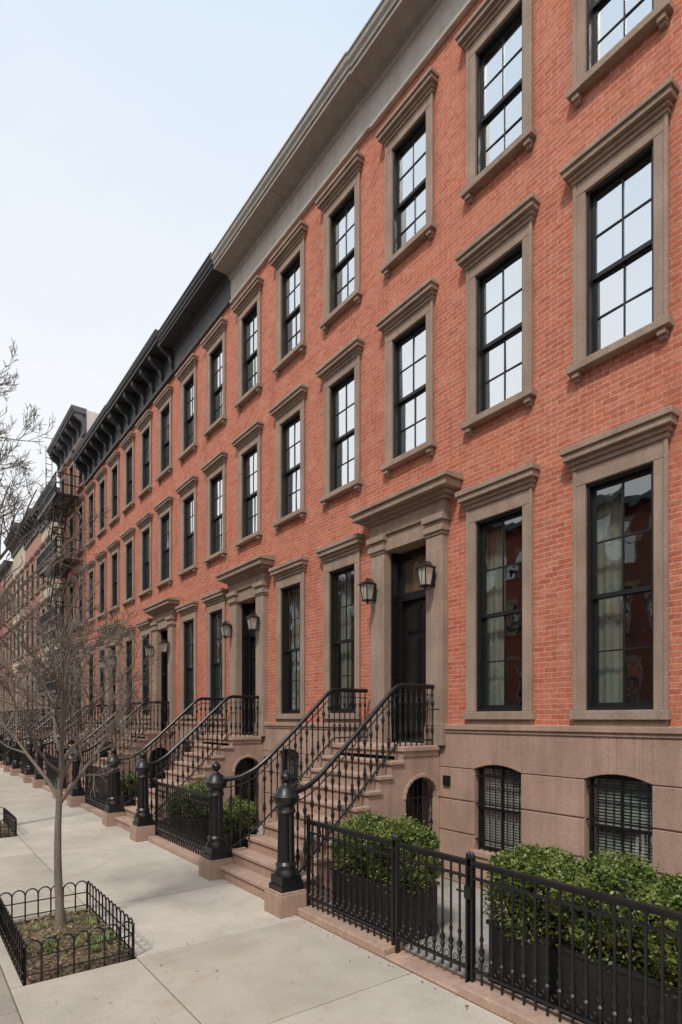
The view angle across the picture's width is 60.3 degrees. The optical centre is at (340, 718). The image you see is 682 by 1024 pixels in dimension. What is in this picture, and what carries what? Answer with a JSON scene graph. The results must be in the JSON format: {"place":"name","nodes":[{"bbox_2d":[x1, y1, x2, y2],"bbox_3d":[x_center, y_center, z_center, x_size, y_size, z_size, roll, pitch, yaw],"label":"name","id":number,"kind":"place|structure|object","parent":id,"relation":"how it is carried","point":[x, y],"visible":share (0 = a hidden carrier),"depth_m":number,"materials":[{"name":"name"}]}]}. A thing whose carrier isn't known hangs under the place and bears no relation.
{"place":"outdoors","nodes":[
{"label":"outdoors","id":0,"kind":"place"},
{"bbox_2d":[123,376,175,720],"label":"brick wall","id":1,"kind":"structure","parent":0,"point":[154,497],"depth_m":20.81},
{"bbox_2d":[105,329,175,440],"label":"cornice","id":2,"kind":"structure","parent":1,"relation":"attached to","point":[147,378],"depth_m":20.89,"materials":[{"name":"grey paint"}]},
{"bbox_2d":[0,0,380,563],"label":"sky","id":3,"kind":"structure","parent":0,"point":[134,134],"materials":[{"name":"blue"}]},
{"bbox_2d":[0,767,514,1023],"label":"sidewalk","id":4,"kind":"structure","parent":0,"point":[250,949],"depth_m":6.41,"materials":[{"name":"concrete"}]},
{"bbox_2d":[1,821,14,837],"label":"soil bed","id":5,"kind":"object","parent":4,"relation":"on","point":[4,830],"visible":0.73,"depth_m":13.22,"materials":[{"name":"brown soil"}]},
{"bbox_2d":[0,807,16,837],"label":"tree guard","id":6,"kind":"object","parent":5,"relation":"on","point":[7,815],"visible":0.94,"depth_m":13.47,"materials":[{"name":"black metal"}]},
{"bbox_2d":[0,338,112,609],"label":"street tree","id":7,"kind":"object","parent":5,"relation":"on","point":[5,456],"visible":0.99,"depth_m":13.68,"materials":[{"name":"brown plant"}]},
{"bbox_2d":[18,749,34,777],"bbox_3d":[-13.574,1.938,25.408,0.310,1.325,3.175,0,0,-37],"label":"iron fence","id":8,"kind":"object","parent":4,"relation":"on","point":[23,761],"visible":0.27,"depth_m":26.09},
{"bbox_2d":[42,752,66,792],"bbox_3d":[-10.089,1.938,20.741,0.310,1.325,3.225,0,0,-37],"label":"iron fence","id":9,"kind":"object","parent":4,"relation":"on","point":[51,774],"visible":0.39,"depth_m":21.20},
{"bbox_2d":[0,908,131,984],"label":"soil bed","id":10,"kind":"object","parent":4,"relation":"on","point":[41,930],"visible":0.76,"depth_m":6.54,"materials":[{"name":"soil"},{"name":"mulch"}]},
{"bbox_2d":[0,880,134,985],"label":"tree guard","id":11,"kind":"object","parent":10,"relation":"on","point":[10,931],"visible":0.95,"depth_m":6.48,"materials":[{"name":"black metal"}]},
{"bbox_2d":[0,557,162,928],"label":"street tree","id":12,"kind":"object","parent":10,"relation":"on","point":[61,770],"visible":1,"depth_m":7.06,"materials":[{"name":"brown plant"}]},
{"bbox_2d":[80,762,119,816],"bbox_3d":[-6.550,1.938,16.001,0.310,1.325,3.355,0,0,-37],"label":"iron fence","id":13,"kind":"object","parent":4,"relation":"on","point":[95,801],"visible":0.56,"depth_m":16.28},
{"bbox_2d":[148,778,208,865],"bbox_3d":[-3.005,1.938,11.253,0.310,1.325,3.245,0,0,-37],"label":"iron fence","id":14,"kind":"object","parent":4,"relation":"on","point":[163,830],"visible":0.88,"depth_m":11.40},
{"bbox_2d":[298,814,681,1023],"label":"iron fence","id":15,"kind":"object","parent":4,"relation":"on","point":[507,1004],"visible":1,"depth_m":5.56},
{"bbox_2d":[68,786,557,1011],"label":"areaway paving","id":16,"kind":"structure","parent":0,"point":[455,917],"depth_m":7.25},
{"bbox_2d":[0,711,19,739],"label":"stone stoop","id":17,"kind":"object","parent":16,"relation":"on","point":[9,726],"visible":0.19,"depth_m":42.01,"materials":[{"name":"brown stone"}]},
{"bbox_2d":[11,568,24,719],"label":"stone trim","id":18,"kind":"structure","parent":17,"relation":"on","point":[21,571],"depth_m":43.52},
{"bbox_2d":[14,577,22,707],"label":"window sashes","id":19,"kind":"object","parent":18,"relation":"attached to","point":[18,631],"depth_m":45.05,"materials":[{"name":"black paint"}]},
{"bbox_2d":[0,710,38,740],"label":"stone stoop","id":20,"kind":"object","parent":16,"relation":"on","point":[18,723],"visible":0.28,"depth_m":37.18,"materials":[{"name":"brown stone"}]},
{"bbox_2d":[23,549,41,724],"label":"stone trim","id":21,"kind":"structure","parent":20,"relation":"on","point":[36,553],"depth_m":40.03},
{"bbox_2d":[27,559,38,716],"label":"window sashes","id":22,"kind":"object","parent":21,"relation":"attached to","point":[32,620],"depth_m":40.25,"materials":[{"name":"black paint"}]},
{"bbox_2d":[0,708,53,764],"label":"stone stoop","id":23,"kind":"object","parent":16,"relation":"on","point":[33,721],"visible":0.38,"depth_m":32.70,"materials":[{"name":"brown stone"}]},
{"bbox_2d":[38,526,59,725],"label":"stone trim","id":24,"kind":"structure","parent":23,"relation":"on","point":[42,546],"depth_m":35.26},
{"bbox_2d":[3,707,83,775],"bbox_3d":[-14.221,1.026,28.544,3.515,3.148,2.630,0,0,-37],"label":"stone stoop","id":25,"kind":"object","parent":16,"relation":"on","point":[13,768],"visible":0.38,"depth_m":27.88,"materials":[{"name":"brown stone"}]},
{"bbox_2d":[57,438,87,726],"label":"stone trim","id":26,"kind":"structure","parent":25,"relation":"on","point":[79,502],"depth_m":30.18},
{"bbox_2d":[62,466,82,715],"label":"window sashes","id":27,"kind":"object","parent":26,"relation":"attached to","point":[81,529],"depth_m":29.46,"materials":[{"name":"black paint"}]},
{"bbox_2d":[23,704,118,787],"bbox_3d":[-10.751,1.026,23.896,3.515,3.148,2.630,0,0,-37],"label":"stone stoop","id":28,"kind":"object","parent":16,"relation":"on","point":[36,779],"visible":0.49,"depth_m":23.35,"materials":[{"name":"brown stone"}]},
{"bbox_2d":[84,450,123,728],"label":"stone trim","id":29,"kind":"structure","parent":28,"relation":"on","point":[100,477],"depth_m":25.30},
{"bbox_2d":[89,466,116,714],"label":"window sashes","id":30,"kind":"object","parent":29,"relation":"attached to","point":[102,520],"depth_m":26.29,"materials":[{"name":"black paint"}]},
{"bbox_2d":[92,471,116,610],"bbox_3d":[-10.434,-7.530,26.030,0.047,5.680,4.500,0,0,-37],"label":"window glass","id":31,"kind":"object","parent":30,"relation":"attached to","point":[104,526],"visible":0.27,"depth_m":26.09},
{"bbox_2d":[113,648,115,726],"bbox_3d":[-9.232,-1.280,24.557,0.330,3.440,1.060,0,0,-37],"label":"front door","id":32,"kind":"structure","parent":29,"relation":"attached to","point":[114,688],"depth_m":24.91,"materials":[{"name":"black paint"}]},
{"bbox_2d":[87,410,98,431],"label":"side walls and roof","id":33,"kind":"structure","parent":16,"relation":"on","point":[91,416],"depth_m":28.40,"materials":[{"name":"white paint"}]},
{"bbox_2d":[84,720,120,743],"bbox_3d":[-10.523,1.350,25.964,0.235,2.500,5.800,0,0,-37],"label":"basement stonework","id":34,"kind":"object","parent":16,"relation":"on","point":[99,725],"visible":0.06,"depth_m":26.68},
{"bbox_2d":[86,441,122,719],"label":"brick wall","id":35,"kind":"structure","parent":34,"relation":"on","point":[113,533],"depth_m":25.38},
{"bbox_2d":[71,406,120,485],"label":"cornice","id":36,"kind":"structure","parent":35,"relation":"attached to","point":[97,446],"depth_m":25.68,"materials":[{"name":"grey paint"}]},
{"bbox_2d":[52,701,171,806],"bbox_3d":[-7.251,1.026,19.209,3.515,3.148,2.630,0,0,-37],"label":"stone stoop","id":37,"kind":"object","parent":16,"relation":"on","point":[75,797],"visible":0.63,"depth_m":18.68,"materials":[{"name":"brown stone"}]},
{"bbox_2d":[119,384,179,731],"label":"stone trim","id":38,"kind":"structure","parent":37,"relation":"on","point":[162,612],"depth_m":20.20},
{"bbox_2d":[127,405,168,715],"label":"window sashes","id":39,"kind":"object","parent":38,"relation":"attached to","point":[166,516],"depth_m":21.64,"materials":[{"name":"black paint"}]},
{"bbox_2d":[129,638,148,712],"bbox_3d":[-7.549,-0.470,22.163,0.051,4.940,2.730,0,0,-37],"label":"parlour window glass","id":40,"kind":"object","parent":39,"relation":"attached to","point":[147,660],"visible":0.17,"depth_m":21.61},
{"bbox_2d":[130,412,168,596],"bbox_3d":[-6.964,-7.530,21.383,0.047,5.680,4.600,0,0,-37],"label":"window glass","id":41,"kind":"object","parent":39,"relation":"attached to","point":[166,520],"visible":0.33,"depth_m":21.43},
{"bbox_2d":[161,631,167,730],"bbox_3d":[-5.732,-1.280,19.869,0.330,3.440,1.060,0,0,-37],"label":"front door","id":42,"kind":"structure","parent":38,"relation":"attached to","point":[164,674],"depth_m":20.24,"materials":[{"name":"black paint"}]},
{"bbox_2d":[159,639,169,653],"bbox_3d":[-5.699,-2.310,18.995,0.305,0.500,0.240,0,0,-37],"label":"wall lantern","id":43,"kind":"object","parent":38,"relation":"attached to","point":[164,644],"depth_m":18.95,"materials":[{"name":"black metal"}]},
{"bbox_2d":[150,748,166,787],"bbox_3d":[-6.017,1.650,19.132,0.690,1.900,0.020,0,0,-37],"label":"under stoop door","id":44,"kind":"structure","parent":37,"relation":"in","point":[158,749],"depth_m":19.16,"materials":[{"name":"black paint"}]},
{"bbox_2d":[120,769,137,812],"bbox_3d":[-5.691,1.972,15.632,0.830,1.216,1.345,0,0,-37],"label":"boxwood planter","id":45,"kind":"object","parent":16,"relation":"on","point":[126,787],"visible":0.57,"depth_m":15.22,"materials":[{"name":"plant"}]},
{"bbox_2d":[120,721,175,769],"bbox_3d":[-7.067,1.350,21.337,0.235,2.500,5.750,0,0,-37],"label":"basement stonework","id":46,"kind":"object","parent":16,"relation":"on","point":[172,734],"visible":0.1,"depth_m":21.05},
{"bbox_2d":[102,695,262,841],"bbox_3d":[-3.673,1.026,14.417,3.515,3.148,2.630,0,0,-37],"label":"stone stoop","id":47,"kind":"object","parent":16,"relation":"on","point":[233,755],"visible":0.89,"depth_m":13.99,"materials":[{"name":"brown stone"}]},
{"bbox_2d":[235,758,252,802],"bbox_3d":[-2.439,1.650,14.340,0.690,1.900,0.020,0,0,-37],"label":"under stoop door","id":48,"kind":"structure","parent":47,"relation":"in","point":[247,762],"depth_m":14.40,"materials":[{"name":"black paint"}]},
{"bbox_2d":[215,150,364,736],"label":"stone trim","id":49,"kind":"structure","parent":47,"relation":"on","point":[247,582],"depth_m":13.01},
{"bbox_2d":[219,621,231,638],"bbox_3d":[-3.007,-2.310,15.389,0.305,0.500,0.240,0,0,-37],"label":"wall lantern","id":50,"kind":"object","parent":49,"relation":"attached to","point":[225,627],"depth_m":15.33,"materials":[{"name":"glass"}]},
{"bbox_2d":[242,602,255,734],"bbox_3d":[-2.154,-1.280,15.078,0.330,3.440,1.060,0,0,-37],"label":"front door","id":51,"kind":"structure","parent":49,"relation":"attached to","point":[248,662],"depth_m":15.44,"materials":[{"name":"black paint"}]},
{"bbox_2d":[245,613,259,632],"bbox_3d":[-2.122,-2.310,14.203,0.305,0.500,0.240,0,0,-37],"label":"wall lantern","id":52,"kind":"object","parent":49,"relation":"attached to","point":[253,620],"depth_m":14.15,"materials":[{"name":"glass"}]},
{"bbox_2d":[242,190,353,785],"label":"window sashes","id":53,"kind":"object","parent":49,"relation":"attached to","point":[348,377],"depth_m":13.36,"materials":[{"name":"black paint"}]},
{"bbox_2d":[287,752,298,787],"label":"basement blinds","id":54,"kind":"object","parent":53,"relation":"attached to","point":[292,767],"visible":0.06,"depth_m":13.56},
{"bbox_2d":[247,201,353,534],"bbox_3d":[-1.047,-7.495,13.458,0.047,5.610,4.620,0,0,-37],"label":"window glass","id":55,"kind":"object","parent":53,"relation":"attached to","point":[293,486],"visible":0.71,"depth_m":13.28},
{"bbox_2d":[167,779,208,848],"bbox_3d":[-3.096,1.907,12.178,0.894,1.347,1.544,0,0,-37],"label":"boxwood planter","id":56,"kind":"object","parent":16,"relation":"on","point":[200,786],"visible":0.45,"depth_m":11.77,"materials":[{"name":"metal"}]},
{"bbox_2d":[173,721,228,760],"bbox_3d":[-4.130,1.350,17.402,0.235,2.500,4.070,0,0,-37],"label":"basement stonework","id":57,"kind":"object","parent":16,"relation":"on","point":[187,728],"visible":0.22,"depth_m":17.95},
{"bbox_2d":[175,316,227,721],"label":"stone trim","id":58,"kind":"structure","parent":57,"relation":"on","point":[213,467],"depth_m":16.95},
{"bbox_2d":[184,342,221,751],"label":"window sashes","id":59,"kind":"object","parent":58,"relation":"attached to","point":[216,351],"depth_m":16.93,"materials":[{"name":"black paint"}]},
{"bbox_2d":[188,350,221,566],"bbox_3d":[-3.996,-7.530,17.408,0.047,5.680,2.680,0,0,-37],"label":"window glass","id":60,"kind":"object","parent":59,"relation":"attached to","point":[191,503],"visible":0.61,"depth_m":16.84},
{"bbox_2d":[188,614,221,751],"bbox_3d":[-3.998,-0.470,17.407,0.051,4.940,2.760,0,0,-37],"label":"parlour window glass","id":61,"kind":"object","parent":59,"relation":"attached to","point":[191,661],"visible":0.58,"depth_m":16.84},
{"bbox_2d":[176,304,231,721],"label":"brick wall","id":62,"kind":"structure","parent":57,"relation":"on","point":[198,584],"depth_m":17.34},
{"bbox_2d":[223,795,261,857],"bbox_3d":[-1.913,1.987,10.643,0.899,1.186,0.994,0,0,-37],"label":"boxwood planter","id":63,"kind":"object","parent":16,"relation":"on","point":[235,818],"visible":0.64,"depth_m":10.38,"materials":[{"name":"plant"}]},
{"bbox_2d":[254,722,368,820],"bbox_3d":[-1.153,1.350,13.416,0.235,2.500,5.880,0,0,-37],"label":"basement stonework","id":64,"kind":"object","parent":16,"relation":"on","point":[277,733],"visible":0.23,"depth_m":13.35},
{"bbox_2d":[281,750,299,787],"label":"basement window grilles","id":65,"kind":"object","parent":64,"relation":"attached to","point":[291,756],"visible":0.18,"depth_m":13.32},
{"bbox_2d":[199,683,439,918],"bbox_3d":[-0.161,1.026,9.714,3.515,3.148,2.630,0,0,-37],"label":"stone stoop","id":66,"kind":"object","parent":16,"relation":"on","point":[347,778],"visible":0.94,"depth_m":9.19,"materials":[{"name":"brown stone"}]},
{"bbox_2d":[406,778,421,830],"bbox_3d":[1.073,1.650,9.637,0.690,1.900,0.020,0,0,-37],"label":"under stoop door","id":67,"kind":"structure","parent":66,"relation":"in","point":[419,779],"depth_m":9.75,"materials":[{"name":"black paint"}]},
{"bbox_2d":[330,809,440,942],"bbox_3d":[0.514,1.863,7.410,0.977,1.434,1.794,0,0,-37],"label":"boxwood planter","id":68,"kind":"object","parent":16,"relation":"on","point":[379,825],"visible":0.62,"depth_m":6.99,"materials":[{"name":"plant"}]},
{"bbox_2d":[369,724,681,890],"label":"basement stonework","id":69,"kind":"object","parent":16,"relation":"on","point":[558,766],"visible":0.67,"depth_m":7.88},
{"bbox_2d":[443,775,450,785],"bbox_3d":[1.698,1.000,9.442,0.040,0.160,0.140,0,0,-37],"label":"mail box","id":70,"kind":"object","parent":69,"relation":"attached to","point":[446,780],"visible":1,"depth_m":9.42,"materials":[{"name":"black metal"}]},
{"bbox_2d":[373,0,681,726],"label":"brick wall","id":71,"kind":"structure","parent":69,"relation":"on","point":[628,385],"depth_m":8.09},
{"bbox_2d":[349,0,679,745],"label":"stone trim","id":72,"kind":"structure","parent":71,"relation":"attached to","point":[416,516],"depth_m":8.33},
{"bbox_2d":[358,577,376,604],"bbox_3d":[0.505,-2.310,10.685,0.305,0.500,0.240,0,0,-37],"label":"wall lantern","id":73,"kind":"object","parent":72,"relation":"attached to","point":[368,588],"depth_m":10.63,"materials":[{"name":"black metal"}]},
{"bbox_2d":[391,547,425,742],"bbox_3d":[1.358,-1.280,10.374,0.330,3.440,1.060,0,0,-37],"label":"front door","id":74,"kind":"structure","parent":72,"relation":"attached to","point":[408,637],"depth_m":10.69,"materials":[{"name":"black paint"}]},
{"bbox_2d":[405,554,425,593],"bbox_3d":[1.442,-2.580,10.437,0.001,0.640,0.880,0,0,-37],"label":"transom glass","id":75,"kind":"object","parent":74,"relation":"attached to","point":[412,584],"visible":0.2,"depth_m":10.63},
{"bbox_2d":[415,560,435,590],"bbox_3d":[1.390,-2.310,9.499,0.305,0.500,0.240,0,0,-37],"label":"wall lantern","id":76,"kind":"object","parent":72,"relation":"attached to","point":[426,573],"depth_m":9.44,"materials":[{"name":"black metal"}]},
{"bbox_2d":[393,0,654,863],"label":"window sashes","id":77,"kind":"object","parent":72,"relation":"attached to","point":[605,185],"depth_m":8.52,"materials":[{"name":"black paint"}]},
{"bbox_2d":[400,0,651,453],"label":"window glass","id":78,"kind":"object","parent":77,"relation":"attached to","point":[637,230],"visible":0.69,"depth_m":8.62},
{"bbox_2d":[485,769,651,864],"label":"basement blinds","id":79,"kind":"object","parent":77,"relation":"attached to","point":[610,833],"visible":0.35,"depth_m":7.52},
{"bbox_2d":[476,766,652,886],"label":"basement window grilles","id":80,"kind":"object","parent":69,"relation":"attached to","point":[639,791],"visible":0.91,"depth_m":7.46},
{"bbox_2d":[483,841,578,1008],"bbox_3d":[1.867,1.877,5.608,1.052,1.406,0.940,0,0,25],"label":"boxwood planter","id":81,"kind":"object","parent":16,"relation":"on","point":[547,862],"visible":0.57,"depth_m":5.41,"materials":[{"name":"plant"}]},
{"bbox_2d":[549,847,681,1023],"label":"boxwood planter","id":82,"kind":"object","parent":16,"relation":"on","point":[626,876],"visible":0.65,"depth_m":4.72,"materials":[{"name":"plant"}]},
{"label":"ground","id":83,"kind":"structure","parent":0,"visible":0},
{"bbox_2d":[0,967,22,1023],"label":"kerb","id":84,"kind":"structure","parent":83,"relation":"on","point":[9,1013],"depth_m":5.29,"materials":[{"name":"stone"}]},
{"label":"side walls and roof","id":85,"kind":"object","parent":83,"relation":"on","visible":0},
{"bbox_2d":[394,474,651,729],"bbox_3d":[3.484,-1.700,9.541,2.400,3.800,5.780,0,0,-37],"label":"parlour room","id":86,"kind":"object","parent":85,"relation":"attached to","point":[637,518],"depth_m":9.74,"materials":[{"name":"paint"}]},
{"bbox_2d":[487,483,622,704],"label":"curtains","id":87,"kind":"object","parent":86,"relation":"attached to","point":[609,526],"depth_m":7.75,"materials":[{"name":"fabric"}]},
{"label":"side walls and roof","id":88,"kind":"object","parent":83,"relation":"on","visible":0},
{"bbox_2d":[244,571,353,709],"bbox_3d":[-0.034,-1.700,14.252,2.400,3.800,5.780,0,0,-37],"label":"parlour room","id":89,"kind":"object","parent":88,"relation":"attached to","point":[339,638],"depth_m":16.27,"materials":[{"name":"paint"}]},
{"bbox_2d":[292,572,350,709],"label":"curtains","id":90,"kind":"object","parent":89,"relation":"attached to","point":[343,633],"depth_m":12.35,"materials":[{"name":"fabric"}]},
{"bbox_2d":[229,90,371,304],"bbox_3d":[-1.187,-11.475,13.391,0.120,0.750,5.880,0,0,-37],"label":"frieze","id":91,"kind":"object","parent":88,"relation":"attached to","point":[350,136],"visible":0.88,"depth_m":12.76,"materials":[{"name":"paint"}]},
{"bbox_2d":[210,51,367,277],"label":"cornice","id":92,"kind":"structure","parent":91,"relation":"attached to","point":[342,92],"depth_m":12.56,"materials":[{"name":"beige paint"}]},
{"bbox_2d":[232,130,372,723],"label":"brick wall","id":93,"kind":"structure","parent":88,"relation":"attached to","point":[319,526],"depth_m":12.69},
{"bbox_2d":[369,0,476,129],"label":"frieze","id":94,"kind":"object","parent":93,"relation":"attached to","point":[435,28],"visible":1,"depth_m":10.05,"materials":[{"name":"paint"}]},
{"bbox_2d":[346,0,436,90],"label":"cornice","id":95,"kind":"structure","parent":94,"relation":"attached to","point":[385,33],"depth_m":10.20,"materials":[{"name":"beige paint"}]},
{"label":"side walls and roof","id":96,"kind":"object","parent":83,"relation":"on","visible":0},
{"bbox_2d":[173,277,230,372],"bbox_3d":[-4.164,-11.555,17.377,0.120,0.750,4.070,0,0,-37],"label":"frieze","id":97,"kind":"object","parent":96,"relation":"attached to","point":[215,308],"visible":0.83,"depth_m":17.16,"materials":[{"name":"paint"}]},
{"bbox_2d":[157,252,227,350],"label":"cornice","id":98,"kind":"structure","parent":97,"relation":"on","point":[203,286],"depth_m":16.95,"materials":[{"name":"grey paint"}]},
{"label":"stone stoop","id":99,"kind":"object","parent":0,"visible":0},
{"bbox_2d":[1,584,12,723],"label":"stone trim","id":100,"kind":"structure","parent":99,"relation":"on","point":[8,632],"depth_m":48.45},
{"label":"stone stoop","id":101,"kind":"object","parent":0,"visible":0},
{"bbox_2d":[0,596,2,721],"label":"stone trim","id":102,"kind":"structure","parent":101,"relation":"on","point":[1,707],"depth_m":52.00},
{"bbox_3d":[-14.052,1.350,30.692,0.235,2.500,6.000,0,0,-37],"label":"basement","id":103,"kind":"object","parent":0,"visible":0},
{"bbox_2d":[60,465,85,719],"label":"brick wall","id":104,"kind":"structure","parent":103,"relation":"on","point":[70,574],"depth_m":29.90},
{"bbox_2d":[37,451,82,709],"bbox_3d":[-14.578,-7.542,30.357,1.223,14.317,4.752,0,0,-37],"label":"fire escape","id":105,"kind":"object","parent":104,"relation":"attached to","point":[51,493],"visible":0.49,"depth_m":29.73,"materials":[{"name":"black metal"}]},
{"bbox_2d":[46,404,86,473],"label":"cornice","id":106,"kind":"structure","parent":104,"relation":"attached to","point":[71,431],"depth_m":29.80,"materials":[{"name":"paint"}]},
{"bbox_3d":[-20.933,1.350,39.906,0.235,2.500,6.000,0,0,-37],"label":"basement","id":107,"kind":"object","parent":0,"visible":0},
{"bbox_2d":[25,532,40,709],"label":"brick wall","id":108,"kind":"structure","parent":107,"relation":"on","point":[35,543],"depth_m":39.41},
{"bbox_2d":[16,508,38,549],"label":"cornice","id":109,"kind":"structure","parent":108,"relation":"attached to","point":[29,522],"depth_m":39.73,"materials":[{"name":"paint"}]},
{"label":"basement","id":110,"kind":"object","parent":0,"visible":0},
{"bbox_2d":[3,574,12,708],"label":"brick wall","id":111,"kind":"structure","parent":110,"relation":"on","point":[6,584],"depth_m":49.53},
{"bbox_2d":[1,564,12,586],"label":"frieze","id":112,"kind":"object","parent":111,"relation":"attached to","point":[9,571],"visible":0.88,"depth_m":48.72,"materials":[{"name":"paint"}]},
{"bbox_2d":[0,560,12,578],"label":"cornice","id":113,"kind":"structure","parent":112,"relation":"on","point":[2,567],"depth_m":47.93,"materials":[{"name":"grey paint"}]},
{"bbox_2d":[13,544,24,682],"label":"brick wall","id":114,"kind":"structure","parent":110,"relation":"on","point":[18,559],"depth_m":44.84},
{"bbox_2d":[3,522,22,558],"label":"cornice","id":115,"kind":"structure","parent":114,"relation":"attached to","point":[14,547],"depth_m":45.09,"materials":[{"name":"paint"}]},
{"bbox_3d":[-17.493,1.350,35.299,0.235,2.500,5.500,0,0,-37],"label":"basement","id":116,"kind":"object","parent":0,"visible":0},
{"bbox_2d":[41,517,59,707],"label":"brick wall","id":117,"kind":"structure","parent":116,"relation":"on","point":[44,533],"depth_m":36.13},
{"bbox_2d":[30,486,59,532],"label":"cornice","id":118,"kind":"structure","parent":117,"relation":"attached to","point":[42,527],"depth_m":36.34,"materials":[{"name":"paint"}]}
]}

